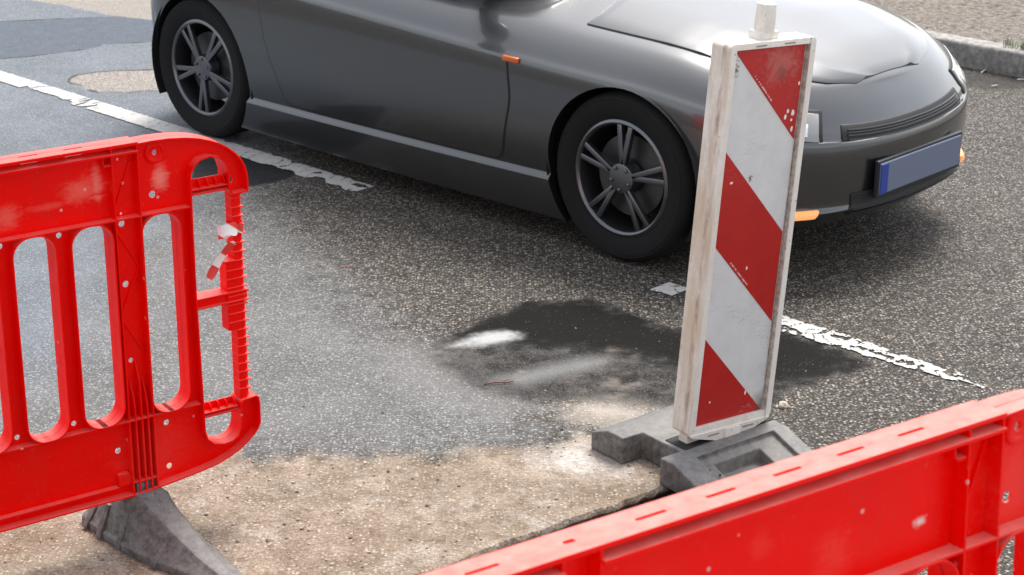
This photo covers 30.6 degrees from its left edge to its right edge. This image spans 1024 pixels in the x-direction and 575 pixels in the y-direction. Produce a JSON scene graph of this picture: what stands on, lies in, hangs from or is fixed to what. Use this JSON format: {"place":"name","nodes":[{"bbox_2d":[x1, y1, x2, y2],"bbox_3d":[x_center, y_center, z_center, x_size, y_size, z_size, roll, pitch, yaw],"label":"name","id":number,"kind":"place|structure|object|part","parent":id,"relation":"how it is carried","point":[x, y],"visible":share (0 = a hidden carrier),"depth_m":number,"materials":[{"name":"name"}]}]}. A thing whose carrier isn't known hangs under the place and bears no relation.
{"place":"outdoors","nodes":[
{"label":"outdoors","id":0,"kind":"place"},
{"bbox_2d":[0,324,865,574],"bbox_3d":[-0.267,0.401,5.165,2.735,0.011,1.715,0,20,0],"label":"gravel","id":1,"kind":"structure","parent":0,"point":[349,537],"depth_m":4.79,"materials":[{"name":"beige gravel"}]},
{"bbox_2d":[0,0,1023,574],"bbox_3d":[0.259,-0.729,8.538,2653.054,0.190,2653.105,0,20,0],"label":"ground","id":2,"kind":"structure","parent":0,"point":[434,302],"depth_m":5.88,"materials":[{"name":"grey asphalt"}]},
{"bbox_2d":[0,132,260,574],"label":"safety barrier","id":3,"kind":"object","parent":2,"relation":"on","point":[63,466],"visible":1,"depth_m":4.38,"materials":[{"name":"red plastic"}]},
{"bbox_2d":[206,219,242,280],"bbox_3d":[-0.678,-0.093,4.467,0.051,0.138,0.108,11,23,26],"label":"hazard tape","id":4,"kind":"object","parent":3,"relation":"attached to","point":[227,230],"visible":0.98,"depth_m":4.46,"materials":[{"name":"red plastic"}]},
{"bbox_2d":[0,71,372,190],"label":"road line","id":5,"kind":"object","parent":2,"relation":"on","point":[141,120],"visible":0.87,"depth_m":8.10,"materials":[{"name":"paint"}]},
{"bbox_2d":[484,381,513,384],"bbox_3d":[-0.038,0.279,5.495,0.088,0.007,0.005,-3,20,-9],"label":"twig","id":6,"kind":"object","parent":2,"relation":"on","point":[498,382],"visible":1,"depth_m":5.49,"materials":[{"name":"brown wood"}]},
{"bbox_2d":[150,0,966,261],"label":"passing car","id":7,"kind":"object","parent":2,"relation":"on","point":[586,117],"visible":0.86,"depth_m":6.64,"materials":[{"name":"grey paint"}]},
{"bbox_3d":[-0.503,-0.837,7.100,1.388,0.500,0.055,18,27,40],"label":"door","id":8,"kind":"part","parent":7,"relation":"part of","materials":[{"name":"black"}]},
{"bbox_2d":[591,405,812,492],"bbox_3d":[0.531,0.427,5.003,0.410,0.080,0.507,-15,25,-35],"label":"beacon base","id":9,"kind":"object","parent":2,"relation":"on","point":[653,437],"visible":0.57,"depth_m":4.97,"materials":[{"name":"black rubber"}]},
{"bbox_2d":[672,1,816,443],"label":"warning beacon","id":10,"kind":"object","parent":9,"relation":"on","point":[757,103],"visible":1,"depth_m":4.80,"materials":[{"name":"white"}]},
{"bbox_2d":[779,401,788,408],"bbox_3d":[0.776,0.335,5.354,0.029,0.020,0.034,6,21,14],"label":"stone","id":11,"kind":"object","parent":2,"relation":"on","point":[783,405],"visible":1,"depth_m":5.34,"materials":[{"name":"beige stone"}]},
{"bbox_2d":[650,282,984,387],"bbox_3d":[0.949,0.140,5.899,1.230,0.001,0.134,18,27,40],"label":"road line","id":12,"kind":"object","parent":2,"relation":"on","point":[667,288],"visible":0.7,"depth_m":5.82,"materials":[{"name":"paint"}]},
{"bbox_2d":[925,30,1023,77],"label":"kerb","id":13,"kind":"structure","parent":2,"relation":"on","point":[988,56],"depth_m":9.22,"materials":[{"name":"concrete"}]},
{"bbox_2d":[421,389,1023,574],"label":"safety barrier","id":14,"kind":"object","parent":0,"point":[916,496],"visible":1,"depth_m":2.31,"materials":[{"name":"red plastic"}]},
{"bbox_2d":[866,0,1023,46],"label":"verge","id":15,"kind":"structure","parent":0,"point":[998,21],"depth_m":9.92,"materials":[{"name":"beige gravel"}]},
{"bbox_2d":[1003,36,1023,49],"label":"grass","id":16,"kind":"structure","parent":15,"relation":"on","point":[1013,46],"depth_m":9.19,"materials":[{"name":"green plant"}]}
]}

